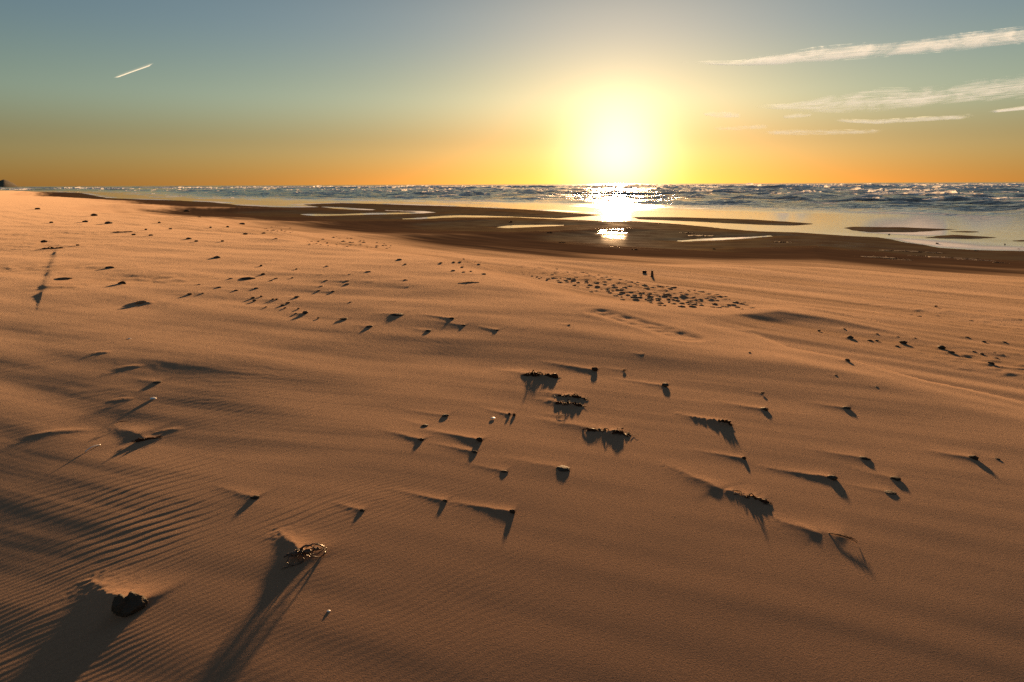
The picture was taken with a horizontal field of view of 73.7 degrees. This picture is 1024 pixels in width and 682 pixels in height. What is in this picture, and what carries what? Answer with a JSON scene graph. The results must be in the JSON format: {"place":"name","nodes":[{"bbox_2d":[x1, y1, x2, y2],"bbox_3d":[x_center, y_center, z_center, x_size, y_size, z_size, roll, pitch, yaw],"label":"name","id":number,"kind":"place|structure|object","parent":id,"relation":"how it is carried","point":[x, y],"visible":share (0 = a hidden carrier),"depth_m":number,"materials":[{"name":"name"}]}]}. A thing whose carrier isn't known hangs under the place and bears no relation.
{"place":"outdoors","nodes":[
{"label":"outdoors","id":0,"kind":"place"},
{"bbox_2d":[0,179,18,186],"bbox_3d":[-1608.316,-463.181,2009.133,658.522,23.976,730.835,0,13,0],"label":"hill","id":1,"kind":"structure","parent":0,"point":[5,183],"depth_m":1873.73,"materials":[{"name":"beige soil"}]},
{"bbox_2d":[0,191,1023,681],"bbox_3d":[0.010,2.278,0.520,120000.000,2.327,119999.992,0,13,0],"label":"sand","id":2,"kind":"structure","parent":0,"point":[652,549],"depth_m":3.50,"materials":[{"name":"beige sand"}]},
{"bbox_2d":[111,591,147,616],"bbox_3d":[-1.306,0.898,2.333,0.112,0.094,0.089,-8,15,-31],"label":"rock","id":3,"kind":"object","parent":2,"relation":"on","point":[131,603],"visible":0.98,"depth_m":2.31,"materials":[{"name":"grey stone"}]},
{"bbox_2d":[131,436,162,441],"bbox_3d":[-2.079,0.563,3.902,0.178,0.030,0.062,-5,14,-19],"label":"seaweed clump","id":4,"kind":"object","parent":2,"relation":"on","point":[141,439],"visible":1,"depth_m":3.90,"materials":[{"name":"brown plant"}]},
{"bbox_2d":[240,277,254,279],"bbox_3d":[-3.604,-0.855,9.303,0.157,0.039,0.201,10,16,38],"label":"pebble","id":5,"kind":"object","parent":2,"relation":"on","point":[245,278],"visible":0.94,"depth_m":9.26,"materials":[{"name":"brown stone"}]},
{"bbox_2d":[250,495,259,499],"bbox_3d":[-1.152,0.701,3.060,0.042,0.015,0.035,-3,13,-12],"label":"pebble","id":6,"kind":"object","parent":2,"relation":"on","point":[255,497],"visible":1,"depth_m":3.05,"materials":[{"name":"brown stone"}]},
{"bbox_2d":[282,542,326,568],"bbox_3d":[-0.765,0.781,2.509,0.168,0.076,0.062,-5,14,-18],"label":"root tangle","id":7,"kind":"object","parent":2,"relation":"on","point":[301,551],"visible":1,"depth_m":2.51,"materials":[{"name":"brown wood"}]},
{"bbox_2d":[390,313,404,315],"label":"pebble","id":8,"kind":"object","parent":2,"relation":"on","point":[397,314],"visible":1,"depth_m":6.57,"materials":[{"name":"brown stone"}]},
{"bbox_2d":[522,370,560,377],"bbox_3d":[0.195,0.232,4.568,0.288,0.078,0.089,5,14,22],"label":"seaweed clump","id":9,"kind":"object","parent":2,"relation":"on","point":[553,375],"visible":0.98,"depth_m":4.55,"materials":[{"name":"black plant"}]},
{"bbox_2d":[556,465,569,470],"bbox_3d":[0.239,0.593,3.170,0.061,0.016,0.062,-10,16,-36],"label":"pebble","id":10,"kind":"object","parent":2,"relation":"on","point":[563,468],"visible":1,"depth_m":3.16,"materials":[{"name":"grey stone"}]},
{"bbox_2d":[555,399,584,406],"bbox_3d":[0.350,0.370,4.029,0.203,0.054,0.055,2,13,8],"label":"seaweed clump","id":11,"kind":"object","parent":2,"relation":"on","point":[569,402],"visible":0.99,"depth_m":4.03,"materials":[{"name":"brown plant"}]},
{"bbox_2d":[555,393,588,399],"bbox_3d":[0.362,0.344,4.141,0.221,0.051,0.068,3,13,15],"label":"seaweed clump","id":12,"kind":"object","parent":2,"relation":"on","point":[575,396],"visible":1,"depth_m":4.14,"materials":[{"name":"brown plant"}]},
{"bbox_2d":[582,427,637,436],"bbox_3d":[0.519,0.481,3.609,0.297,0.045,0.084,5,14,22],"label":"seaweed clump","id":13,"kind":"object","parent":2,"relation":"on","point":[620,432],"visible":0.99,"depth_m":3.59,"materials":[{"name":"brown plant"}]},
{"bbox_2d":[717,419,732,425],"bbox_3d":[1.153,0.449,3.701,0.094,0.055,0.035,8,16,33],"label":"seaweed clump","id":14,"kind":"object","parent":2,"relation":"on","point":[725,421],"visible":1,"depth_m":3.69,"materials":[{"name":"brown plant"}]},
{"bbox_2d":[734,492,772,504],"bbox_3d":[1.008,0.660,2.871,0.168,0.039,0.054,7,15,30],"label":"seaweed clump","id":15,"kind":"object","parent":2,"relation":"on","point":[765,501],"visible":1,"depth_m":2.86,"materials":[{"name":"brown plant"}]},
{"bbox_2d":[827,475,837,479],"bbox_3d":[1.435,0.615,3.061,0.050,0.025,0.035,1,13,7],"label":"pebble","id":16,"kind":"object","parent":2,"relation":"on","point":[832,477],"visible":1,"depth_m":3.05,"materials":[{"name":"grey stone"}]},
{"bbox_2d":[829,533,856,542],"bbox_3d":[1.246,0.738,2.582,0.116,0.016,0.014,9,16,35],"label":"twig","id":17,"kind":"object","parent":2,"relation":"on","point":[844,536],"visible":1,"depth_m":2.57,"materials":[{"name":"brown wood"}]},
{"bbox_2d":[858,255,900,258],"bbox_3d":[8.982,-2.097,17.006,1.621,0.023,0.853,6,14,24],"label":"weed line","id":18,"kind":"object","parent":2,"relation":"on","point":[881,257],"visible":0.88,"depth_m":16.84,"materials":[{"name":"brown plant"}]},
{"bbox_2d":[884,490,896,493],"bbox_3d":[1.626,0.650,2.932,0.044,0.008,0.041,-5,14,-21],"label":"pebble","id":19,"kind":"object","parent":2,"relation":"on","point":[889,492],"visible":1,"depth_m":2.93,"materials":[{"name":"grey stone"}]},
{"bbox_2d":[889,476,900,479],"bbox_3d":[1.719,0.615,3.059,0.036,0.013,0.046,-9,16,-34],"label":"pebble","id":20,"kind":"object","parent":2,"relation":"on","point":[895,477],"visible":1,"depth_m":3.05,"materials":[{"name":"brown stone"}]},
{"bbox_2d":[911,251,950,253],"bbox_3d":[11.819,-2.524,19.460,1.151,0.031,0.823,7,15,29],"label":"weed line","id":21,"kind":"object","parent":2,"relation":"on","point":[929,252],"visible":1,"depth_m":19.41,"materials":[{"name":"brown plant"}]},
{"bbox_2d":[927,256,977,258],"bbox_3d":[11.357,-2.128,17.549,1.208,0.022,0.813,9,16,36],"label":"weed line","id":22,"kind":"object","parent":2,"relation":"on","point":[954,257],"visible":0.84,"depth_m":17.67,"materials":[{"name":"brown plant"}]},
{"bbox_2d":[968,455,978,460],"bbox_3d":[2.202,0.557,3.259,0.035,0.025,0.044,-12,17,-41],"label":"pebble","id":23,"kind":"object","parent":2,"relation":"on","point":[974,457],"visible":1,"depth_m":3.25,"materials":[{"name":"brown stone"}]},
{"bbox_2d":[956,258,994,260],"bbox_3d":[11.447,-1.985,16.805,1.057,0.028,0.597,8,15,33],"label":"weed line","id":24,"kind":"object","parent":2,"relation":"on","point":[974,259],"visible":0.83,"depth_m":16.94,"materials":[{"name":"brown plant"}]},
{"bbox_2d":[0,182,1023,250],"bbox_3d":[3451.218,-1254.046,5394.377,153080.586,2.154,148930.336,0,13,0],"label":"sea","id":25,"kind":"structure","parent":0,"point":[1003,223],"depth_m":68.02,"materials":[{"name":"liquid"}]},
{"bbox_2d":[9,183,1023,218],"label":"surf foam","id":26,"kind":"object","parent":25,"relation":"on","point":[747,184],"visible":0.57,"depth_m":201.67,"materials":[{"name":"white"}]},
{"bbox_2d":[0,0,1023,185],"label":"sky","id":27,"kind":"structure","parent":0,"point":[93,92],"materials":[{"name":"blue"}]},
{"bbox_2d":[706,31,1023,64],"bbox_3d":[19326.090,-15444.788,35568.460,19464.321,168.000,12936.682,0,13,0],"label":"cloud","id":28,"kind":"structure","parent":0,"point":[971,41],"depth_m":36570.25,"materials":[{"name":"white"}]},
{"bbox_2d":[774,81,1023,109],"bbox_3d":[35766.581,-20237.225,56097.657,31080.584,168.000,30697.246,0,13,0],"label":"cloud","id":29,"kind":"structure","parent":0,"point":[915,100],"depth_m":58484.38,"materials":[{"name":"white"}]},
{"bbox_2d":[845,116,958,123],"bbox_3d":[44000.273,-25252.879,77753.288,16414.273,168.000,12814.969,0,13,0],"label":"cloud","id":30,"kind":"structure","parent":0,"point":[914,119],"depth_m":78366.17,"materials":[{"name":"white"}]},
{"bbox_2d":[995,107,1023,111],"bbox_3d":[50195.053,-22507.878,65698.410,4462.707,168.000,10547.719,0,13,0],"label":"cloud","id":31,"kind":"structure","parent":0,"point":[1012,109],"depth_m":67084.86,"materials":[{"name":"white"}]}
]}

